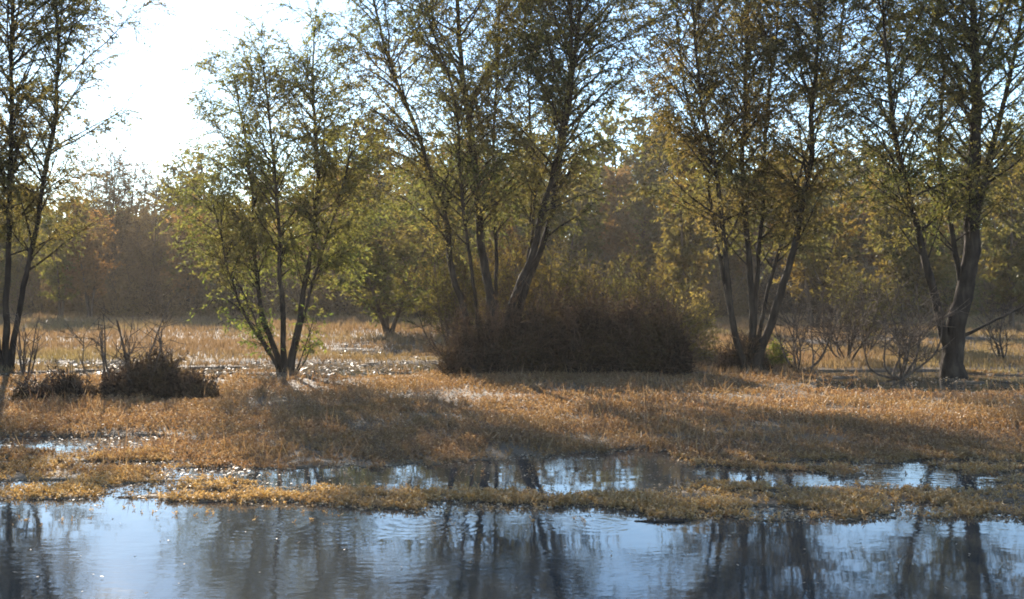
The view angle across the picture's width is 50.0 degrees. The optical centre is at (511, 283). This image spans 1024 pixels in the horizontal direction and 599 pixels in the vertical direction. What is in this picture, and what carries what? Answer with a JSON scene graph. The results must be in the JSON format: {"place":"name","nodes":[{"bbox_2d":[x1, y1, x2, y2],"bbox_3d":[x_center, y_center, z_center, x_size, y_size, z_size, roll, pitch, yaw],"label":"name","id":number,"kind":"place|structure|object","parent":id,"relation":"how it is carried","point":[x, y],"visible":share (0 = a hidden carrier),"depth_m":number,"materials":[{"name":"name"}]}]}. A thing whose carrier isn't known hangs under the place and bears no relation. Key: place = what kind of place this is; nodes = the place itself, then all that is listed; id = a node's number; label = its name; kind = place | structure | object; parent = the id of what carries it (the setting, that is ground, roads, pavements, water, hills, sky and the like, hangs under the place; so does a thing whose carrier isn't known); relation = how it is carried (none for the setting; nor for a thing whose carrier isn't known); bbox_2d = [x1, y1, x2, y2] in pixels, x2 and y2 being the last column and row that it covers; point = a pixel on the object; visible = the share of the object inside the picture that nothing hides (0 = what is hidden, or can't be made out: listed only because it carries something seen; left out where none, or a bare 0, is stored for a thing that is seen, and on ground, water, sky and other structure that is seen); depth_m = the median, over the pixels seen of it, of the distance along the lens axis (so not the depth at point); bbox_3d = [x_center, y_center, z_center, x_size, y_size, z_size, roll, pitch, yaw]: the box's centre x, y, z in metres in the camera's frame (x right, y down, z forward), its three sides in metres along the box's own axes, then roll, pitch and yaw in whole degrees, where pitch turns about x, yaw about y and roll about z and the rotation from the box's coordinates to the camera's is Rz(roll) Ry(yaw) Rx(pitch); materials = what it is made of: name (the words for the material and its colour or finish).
{"place":"outdoors","nodes":[
{"label":"outdoors","id":0,"kind":"place"},
{"bbox_2d":[0,337,1023,598],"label":"water","id":1,"kind":"structure","parent":0,"point":[234,551],"depth_m":9.37,"materials":[{"name":"blue liquid"}]},
{"bbox_2d":[0,337,1023,593],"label":"fallen leaves","id":2,"kind":"object","parent":1,"relation":"on","point":[426,509],"visible":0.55,"depth_m":12.30,"materials":[{"name":"brown plant"}]},
{"bbox_2d":[0,444,1023,525],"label":"water weeds","id":3,"kind":"object","parent":1,"relation":"on","point":[829,500],"visible":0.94,"depth_m":11.27,"materials":[{"name":"brown plant"}]},
{"bbox_2d":[634,518,684,522],"bbox_3d":[1.367,2.190,10.147,0.469,0.046,0.098,0,0,-2],"label":"driftwood log","id":4,"kind":"object","parent":1,"relation":"on","point":[674,520],"visible":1,"depth_m":10.14,"materials":[{"name":"brown wood"}]},
{"bbox_2d":[0,300,1023,520],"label":"ground","id":5,"kind":"structure","parent":0,"point":[502,449],"depth_m":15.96,"materials":[{"name":"brown plant"}]},
{"bbox_2d":[0,176,34,287],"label":"broadleaf tree","id":6,"kind":"object","parent":5,"relation":"on","point":[2,262],"visible":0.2,"depth_m":68.50,"materials":[{"name":"green plant"}]},
{"bbox_2d":[0,256,46,313],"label":"field edge bush","id":7,"kind":"object","parent":5,"relation":"on","point":[2,290],"visible":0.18,"depth_m":74.15,"materials":[{"name":"green plant"}]},
{"bbox_2d":[1,176,55,303],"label":"broadleaf tree","id":8,"kind":"object","parent":5,"relation":"on","point":[16,258],"visible":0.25,"depth_m":77.66,"materials":[{"name":"green plant"}]},
{"bbox_2d":[7,302,49,377],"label":"bare shrub","id":9,"kind":"object","parent":5,"relation":"on","point":[25,360],"visible":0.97,"depth_m":24.97,"materials":[{"name":"brown plant"}]},
{"bbox_2d":[9,270,81,314],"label":"field edge bush","id":10,"kind":"object","parent":5,"relation":"on","point":[51,306],"visible":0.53,"depth_m":72.16,"materials":[{"name":"brown plant"}]},
{"bbox_2d":[32,189,95,317],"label":"yellow green tree","id":11,"kind":"object","parent":5,"relation":"on","point":[54,276],"visible":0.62,"depth_m":65.59,"materials":[{"name":"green plant"}]},
{"bbox_2d":[8,359,124,401],"bbox_3d":[-8.272,1.839,20.440,2.306,0.923,1.347,0,0,0],"label":"bramble thicket","id":12,"kind":"object","parent":5,"relation":"on","point":[70,382],"visible":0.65,"depth_m":20.26,"materials":[{"name":"brown plant"}]},
{"bbox_2d":[0,0,177,371],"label":"willow tree","id":13,"kind":"object","parent":5,"relation":"on","point":[17,126],"visible":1,"depth_m":27.00,"materials":[{"name":"green plant"}]},
{"bbox_2d":[61,267,121,313],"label":"field edge bush","id":14,"kind":"object","parent":5,"relation":"on","point":[79,299],"visible":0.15,"depth_m":74.43,"materials":[{"name":"green plant"}]},
{"bbox_2d":[58,197,125,317],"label":"autumn tree","id":15,"kind":"object","parent":5,"relation":"on","point":[89,274],"visible":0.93,"depth_m":64.70,"materials":[{"name":"orange plant"}]},
{"bbox_2d":[60,312,143,377],"bbox_3d":[-8.996,1.447,24.386,1.612,1.576,1.582,0,0,18],"label":"bare shrub","id":16,"kind":"object","parent":5,"relation":"on","point":[96,345],"visible":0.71,"depth_m":24.28,"materials":[{"name":"brown plant"}]},
{"bbox_2d":[56,142,155,304],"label":"brown tree","id":17,"kind":"object","parent":5,"relation":"on","point":[127,183],"visible":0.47,"depth_m":84.96,"materials":[{"name":"plant"}]},
{"bbox_2d":[84,150,174,295],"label":"brown tree","id":18,"kind":"object","parent":5,"relation":"on","point":[140,183],"visible":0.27,"depth_m":87.44,"materials":[{"name":"plant"}]},
{"bbox_2d":[81,289,186,394],"bbox_3d":[-7.263,1.170,20.972,2.050,2.138,2.355,0,0,0],"label":"bare shrub","id":19,"kind":"object","parent":5,"relation":"on","point":[129,353],"visible":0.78,"depth_m":20.53,"materials":[{"name":"brown plant"}]},
{"bbox_2d":[113,194,178,311],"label":"brown tree","id":20,"kind":"object","parent":5,"relation":"on","point":[150,259],"visible":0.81,"depth_m":71.55,"materials":[{"name":"plant"}]},
{"bbox_2d":[83,342,235,401],"bbox_3d":[-6.728,1.774,20.841,2.860,1.368,2.269,0,0,0],"label":"bramble thicket","id":21,"kind":"object","parent":5,"relation":"on","point":[183,383],"visible":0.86,"depth_m":20.47,"materials":[{"name":"brown plant"}]},
{"bbox_2d":[150,153,204,295],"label":"yellow green tree","id":22,"kind":"object","parent":5,"relation":"on","point":[174,173],"visible":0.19,"depth_m":84.89,"materials":[{"name":"green plant"}]},
{"bbox_2d":[157,269,216,317],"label":"field edge bush","id":23,"kind":"object","parent":5,"relation":"on","point":[199,300],"visible":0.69,"depth_m":68.11,"materials":[{"name":"plant"}]},
{"bbox_2d":[158,194,219,316],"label":"autumn tree","id":24,"kind":"object","parent":5,"relation":"on","point":[186,280],"visible":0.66,"depth_m":67.64,"materials":[{"name":"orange plant"}]},
{"bbox_2d":[177,145,270,299],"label":"broadleaf tree","id":25,"kind":"object","parent":5,"relation":"on","point":[197,167],"visible":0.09,"depth_m":80.91,"materials":[{"name":"green plant"}]},
{"bbox_2d":[195,253,255,312],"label":"field edge bush","id":26,"kind":"object","parent":5,"relation":"on","point":[220,302],"visible":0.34,"depth_m":74.12,"materials":[{"name":"green plant"}]},
{"bbox_2d":[231,266,297,316],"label":"field edge bush","id":27,"kind":"object","parent":5,"relation":"on","point":[254,298],"visible":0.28,"depth_m":70.88,"materials":[{"name":"green plant"}]},
{"bbox_2d":[234,173,295,294],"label":"autumn tree","id":28,"kind":"object","parent":5,"relation":"on","point":[258,251],"visible":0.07,"depth_m":80.03,"materials":[{"name":"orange plant"}]},
{"bbox_2d":[129,0,416,372],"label":"willow tree","id":29,"kind":"object","parent":5,"relation":"on","point":[222,202],"visible":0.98,"depth_m":26.68,"materials":[{"name":"green plant"}]},
{"bbox_2d":[261,253,341,317],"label":"field edge bush","id":30,"kind":"object","parent":5,"relation":"on","point":[296,288],"visible":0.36,"depth_m":68.76,"materials":[{"name":"green plant"}]},
{"bbox_2d":[285,165,347,295],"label":"autumn tree","id":31,"kind":"object","parent":5,"relation":"on","point":[307,249],"visible":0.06,"depth_m":76.86,"materials":[{"name":"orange plant"}]},
{"bbox_2d":[303,118,352,304],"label":"cedar tree","id":32,"kind":"object","parent":5,"relation":"on","point":[340,150],"depth_m":83.97,"materials":[{"name":"green plant"}]},
{"bbox_2d":[291,263,375,317],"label":"field edge bush","id":33,"kind":"object","parent":5,"relation":"on","point":[341,300],"visible":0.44,"depth_m":68.35,"materials":[{"name":"green plant"}]},
{"bbox_2d":[322,163,393,306],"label":"autumn tree","id":34,"kind":"object","parent":5,"relation":"on","point":[358,223],"visible":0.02,"depth_m":74.06,"materials":[{"name":"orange plant"}]},
{"bbox_2d":[339,279,404,317],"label":"field edge bush","id":35,"kind":"object","parent":5,"relation":"on","point":[358,311],"visible":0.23,"depth_m":66.91,"materials":[{"name":"plant"}]},
{"bbox_2d":[339,113,405,279],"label":"tree","id":36,"kind":"object","parent":5,"relation":"on","point":[379,156],"visible":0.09,"depth_m":79.91,"materials":[{"name":"green plant"}]},
{"bbox_2d":[295,163,482,333],"bbox_3d":[-5.245,-1.448,47.031,8.395,7.344,6.219,0,0,-7],"label":"branched tree","id":37,"kind":"object","parent":5,"relation":"on","point":[370,282],"visible":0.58,"depth_m":46.57,"materials":[{"name":"green plant"}]},
{"bbox_2d":[345,124,446,277],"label":"broadleaf tree","id":38,"kind":"object","parent":5,"relation":"on","point":[387,191],"visible":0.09,"depth_m":85.57,"materials":[{"name":"green plant"}]},
{"bbox_2d":[366,239,436,319],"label":"field edge bush","id":39,"kind":"object","parent":5,"relation":"on","point":[411,314],"visible":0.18,"depth_m":65.36,"materials":[{"name":"green plant"}]},
{"bbox_2d":[407,130,466,241],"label":"yellow green tree","id":40,"kind":"object","parent":5,"relation":"on","point":[444,146],"visible":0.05,"depth_m":83.79,"materials":[{"name":"green plant"}]},
{"bbox_2d":[382,149,510,317],"bbox_3d":[-2.826,-2.181,51.981,5.586,8.905,7.541,0,0,-28],"label":"branched tree","id":41,"kind":"object","parent":5,"relation":"on","point":[419,233],"visible":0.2,"depth_m":51.90,"materials":[{"name":"green plant"}]},
{"bbox_2d":[390,222,505,353],"bbox_3d":[-1.868,0.179,31.968,3.476,4.095,2.780,0,0,0],"label":"brush sapling","id":42,"kind":"object","parent":5,"relation":"on","point":[438,298],"visible":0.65,"depth_m":31.62,"materials":[{"name":"green plant"}]},
{"bbox_2d":[422,139,507,282],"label":"autumn tree","id":43,"kind":"object","parent":5,"relation":"on","point":[475,245],"visible":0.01,"depth_m":79.83,"materials":[{"name":"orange plant"}]},
{"bbox_2d":[472,265,512,315],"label":"field edge bush","id":44,"kind":"object","parent":5,"relation":"on","point":[500,294],"visible":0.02,"depth_m":68.47,"materials":[{"name":"green plant"}]},
{"bbox_2d":[296,0,705,339],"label":"willow tree","id":45,"kind":"object","parent":5,"relation":"on","point":[559,109],"visible":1,"depth_m":26.58,"materials":[{"name":"green plant"}]},
{"bbox_2d":[444,209,558,333],"bbox_3d":[-0.109,0.041,31.997,3.164,4.396,3.826,0,0,18],"label":"brush sapling","id":46,"kind":"object","parent":5,"relation":"on","point":[502,276],"visible":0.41,"depth_m":31.53,"materials":[{"name":"green plant"}]},
{"bbox_2d":[0,304,1023,374],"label":"field grass","id":47,"kind":"structure","parent":5,"relation":"on","point":[874,359],"depth_m":38.66,"materials":[{"name":"beige plant"}]},
{"bbox_2d":[0,140,1023,304],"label":"woods","id":48,"kind":"object","parent":5,"relation":"on","point":[832,195],"visible":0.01,"depth_m":97.74,"materials":[{"name":"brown plant"}]},
{"bbox_2d":[476,155,559,280],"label":"autumn tree","id":49,"kind":"object","parent":5,"relation":"on","point":[511,233],"visible":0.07,"depth_m":77.27,"materials":[{"name":"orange plant"}]},
{"bbox_2d":[489,113,568,278],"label":"yellow green tree","id":50,"kind":"object","parent":5,"relation":"on","point":[524,155],"depth_m":88.20,"materials":[{"name":"green plant"}]},
{"bbox_2d":[503,243,577,310],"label":"field edge bush","id":51,"kind":"object","parent":5,"relation":"on","point":[554,277],"visible":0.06,"depth_m":67.13,"materials":[{"name":"green plant"}]},
{"bbox_2d":[504,150,607,284],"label":"broadleaf tree","id":52,"kind":"object","parent":5,"relation":"on","point":[577,238],"visible":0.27,"depth_m":73.44,"materials":[{"name":"green plant"}]},
{"bbox_2d":[389,266,733,376],"bbox_3d":[1.129,1.116,26.575,8.189,3.078,4.043,0,0,-7],"label":"bramble thicket","id":53,"kind":"object","parent":5,"relation":"on","point":[539,337],"visible":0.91,"depth_m":26.02,"materials":[{"name":"brown plant"}]},
{"bbox_2d":[511,226,618,329],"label":"brush sapling","id":54,"kind":"object","parent":5,"relation":"on","point":[564,280],"visible":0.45,"depth_m":31.64,"materials":[{"name":"green plant"}]},
{"bbox_2d":[565,173,600,291],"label":"yellow green tree","id":55,"kind":"object","parent":5,"relation":"on","point":[590,243],"visible":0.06,"depth_m":75.61,"materials":[{"name":"green plant"}]},
{"bbox_2d":[559,133,619,299],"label":"broadleaf tree","id":56,"kind":"object","parent":5,"relation":"on","point":[598,249],"visible":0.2,"depth_m":85.41,"materials":[{"name":"green plant"}]},
{"bbox_2d":[553,239,631,312],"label":"field edge bush","id":57,"kind":"object","parent":5,"relation":"on","point":[598,271],"visible":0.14,"depth_m":66.13,"materials":[{"name":"green plant"}]},
{"bbox_2d":[564,231,680,329],"bbox_3d":[2.944,0.321,32.615,3.411,3.826,3.271,0,0,38],"label":"brush sapling","id":58,"kind":"object","parent":5,"relation":"on","point":[630,286],"visible":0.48,"depth_m":32.39,"materials":[{"name":"green plant"}]},
{"bbox_2d":[595,162,650,290],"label":"autumn tree","id":59,"kind":"object","parent":5,"relation":"on","point":[617,234],"visible":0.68,"depth_m":73.55,"materials":[{"name":"green plant"}]},
{"bbox_2d":[582,96,676,289],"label":"yellow green tree","id":60,"kind":"object","parent":5,"relation":"on","point":[636,214],"visible":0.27,"depth_m":87.34,"materials":[{"name":"green plant"}]},
{"bbox_2d":[613,268,654,308],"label":"field edge bush","id":61,"kind":"object","parent":5,"relation":"on","point":[638,287],"visible":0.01,"depth_m":73.46,"materials":[{"name":"green plant"}]},
{"bbox_2d":[621,107,681,289],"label":"broadleaf tree","id":62,"kind":"object","parent":5,"relation":"on","point":[649,212],"visible":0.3,"depth_m":85.19,"materials":[{"name":"green plant"}]},
{"bbox_2d":[629,261,722,334],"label":"brush sapling","id":63,"kind":"object","parent":5,"relation":"on","point":[687,287],"visible":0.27,"depth_m":32.34,"materials":[{"name":"green plant"}]},
{"bbox_2d":[639,262,718,312],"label":"field edge bush","id":64,"kind":"object","parent":5,"relation":"on","point":[674,289],"visible":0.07,"depth_m":70.60,"materials":[{"name":"green plant"}]},
{"bbox_2d":[649,138,721,320],"bbox_3d":[7.578,-2.250,47.941,3.401,9.029,3.525,0,0,-1],"label":"broadleaf tree","id":65,"kind":"object","parent":5,"relation":"on","point":[682,257],"visible":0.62,"depth_m":47.76,"materials":[{"name":"green plant"}]},
{"bbox_2d":[664,280,721,361],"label":"leafy bush","id":66,"kind":"object","parent":5,"relation":"on","point":[694,321],"visible":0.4,"depth_m":30.60,"materials":[{"name":"green plant"}]},
{"bbox_2d":[648,160,742,293],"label":"broadleaf tree","id":67,"kind":"object","parent":5,"relation":"on","point":[710,241],"visible":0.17,"depth_m":73.64,"materials":[{"name":"green plant"}]},
{"bbox_2d":[669,127,755,299],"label":"broadleaf tree","id":68,"kind":"object","parent":5,"relation":"on","point":[734,260],"visible":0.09,"depth_m":83.22,"materials":[{"name":"green plant"}]},
{"bbox_2d":[705,326,784,371],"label":"bramble thicket","id":69,"kind":"object","parent":5,"relation":"on","point":[728,357],"visible":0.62,"depth_m":27.01,"materials":[{"name":"brown plant"}]},
{"bbox_2d":[725,249,795,313],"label":"field edge bush","id":70,"kind":"object","parent":5,"relation":"on","point":[743,292],"visible":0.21,"depth_m":73.44,"materials":[{"name":"green plant"}]},
{"bbox_2d":[728,147,798,288],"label":"autumn tree","id":71,"kind":"object","parent":5,"relation":"on","point":[772,258],"visible":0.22,"depth_m":79.57,"materials":[{"name":"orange plant"}]},
{"bbox_2d":[569,0,962,372],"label":"willow tree","id":72,"kind":"object","parent":5,"relation":"on","point":[747,121],"visible":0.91,"depth_m":26.68,"materials":[{"name":"green plant"}]},
{"bbox_2d":[765,335,792,367],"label":"leafy bush","id":73,"kind":"object","parent":5,"relation":"on","point":[776,352],"visible":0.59,"depth_m":28.03,"materials":[{"name":"green plant"}]},
{"bbox_2d":[747,261,835,316],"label":"field edge bush","id":74,"kind":"object","parent":5,"relation":"on","point":[790,299],"visible":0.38,"depth_m":71.21,"materials":[{"name":"green plant"}]},
{"bbox_2d":[757,279,858,372],"bbox_3d":[7.305,1.058,27.000,2.501,2.369,2.238,0,0,0],"label":"bare shrub","id":75,"kind":"object","parent":5,"relation":"on","point":[799,345],"visible":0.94,"depth_m":26.84,"materials":[{"name":"brown plant"}]},
{"bbox_2d":[766,143,849,287],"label":"yellow green tree","id":76,"kind":"object","parent":5,"relation":"on","point":[835,178],"visible":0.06,"depth_m":81.15,"materials":[{"name":"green plant"}]},
{"bbox_2d":[765,153,868,326],"bbox_3d":[14.310,-2.081,52.186,5.147,8.669,4.212,0,0,9],"label":"broadleaf tree","id":77,"kind":"object","parent":5,"relation":"on","point":[806,266],"visible":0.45,"depth_m":51.60,"materials":[{"name":"green plant"}]},
{"bbox_2d":[806,270,857,310],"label":"field edge bush","id":78,"kind":"object","parent":5,"relation":"on","point":[831,296],"visible":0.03,"depth_m":74.93,"materials":[{"name":"plant"}]},
{"bbox_2d":[788,261,911,360],"bbox_3d":[9.033,0.812,29.925,3.229,2.853,2.967,0,0,0],"label":"bare shrub","id":79,"kind":"object","parent":5,"relation":"on","point":[853,338],"visible":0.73,"depth_m":29.74,"materials":[{"name":"brown plant"}]},
{"bbox_2d":[814,133,892,295],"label":"broadleaf tree","id":80,"kind":"object","parent":5,"relation":"on","point":[854,249],"visible":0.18,"depth_m":83.55,"materials":[{"name":"green plant"}]},
{"bbox_2d":[836,248,899,316],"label":"field edge bush","id":81,"kind":"object","parent":5,"relation":"on","point":[871,269],"visible":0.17,"depth_m":69.02,"materials":[{"name":"green plant"}]},
{"bbox_2d":[817,255,922,351],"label":"brush sapling","id":82,"kind":"object","parent":5,"relation":"on","point":[864,291],"visible":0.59,"depth_m":33.76,"materials":[{"name":"green plant"}]},
{"bbox_2d":[844,185,897,289],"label":"autumn tree","id":83,"kind":"object","parent":5,"relation":"on","point":[871,259],"visible":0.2,"depth_m":75.73,"materials":[{"name":"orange plant"}]},
{"bbox_2d":[854,136,904,230],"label":"yellow green tree","id":84,"kind":"object","parent":5,"relation":"on","point":[892,147],"visible":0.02,"depth_m":85.90,"materials":[{"name":"green plant"}]},
{"bbox_2d":[752,0,1023,377],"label":"willow tree","id":85,"kind":"object","parent":5,"relation":"on","point":[973,186],"visible":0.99,"depth_m":25.74,"materials":[{"name":"green plant"}]},
{"bbox_2d":[837,275,970,379],"bbox_3d":[8.884,1.020,25.414,2.756,2.442,2.920,0,0,-37],"label":"bare shrub","id":86,"kind":"object","parent":5,"relation":"on","point":[902,343],"visible":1,"depth_m":25.09,"materials":[{"name":"brown plant"}]},
{"bbox_2d":[852,150,958,325],"bbox_3d":[19.445,-2.303,54.196,5.426,9.140,4.441,0,0,16],"label":"broadleaf tree","id":87,"kind":"object","parent":5,"relation":"on","point":[903,267],"visible":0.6,"depth_m":53.61,"materials":[{"name":"green plant"}]},
{"bbox_2d":[884,265,941,318],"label":"field edge bush","id":88,"kind":"object","parent":5,"relation":"on","point":[925,307],"visible":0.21,"depth_m":66.06,"materials":[{"name":"plant"}]},
{"bbox_2d":[875,129,988,297],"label":"broadleaf tree","id":89,"kind":"object","parent":5,"relation":"on","point":[927,199],"visible":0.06,"depth_m":83.37,"materials":[{"name":"green plant"}]},
{"bbox_2d":[936,161,990,294],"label":"broadleaf tree","id":90,"kind":"object","parent":5,"relation":"on","point":[960,242],"visible":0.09,"depth_m":75.46,"materials":[{"name":"green plant"}]},
{"bbox_2d":[946,118,1023,305],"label":"yellow green tree","id":91,"kind":"object","parent":5,"relation":"on","point":[995,226],"visible":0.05,"depth_m":83.23,"materials":[{"name":"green plant"}]},
{"bbox_2d":[968,298,1023,358],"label":"bare shrub","id":92,"kind":"object","parent":5,"relation":"on","point":[990,332],"visible":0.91,"depth_m":30.84,"materials":[{"name":"brown plant"}]},
{"bbox_2d":[978,148,1023,327],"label":"broadleaf tree","id":93,"kind":"object","parent":5,"relation":"on","point":[1001,272],"visible":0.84,"depth_m":51.74,"materials":[{"name":"green plant"}]},
{"bbox_2d":[0,0,1023,235],"label":"sky","id":94,"kind":"structure","parent":0,"point":[158,70],"materials":[{"name":"white"}]}
]}

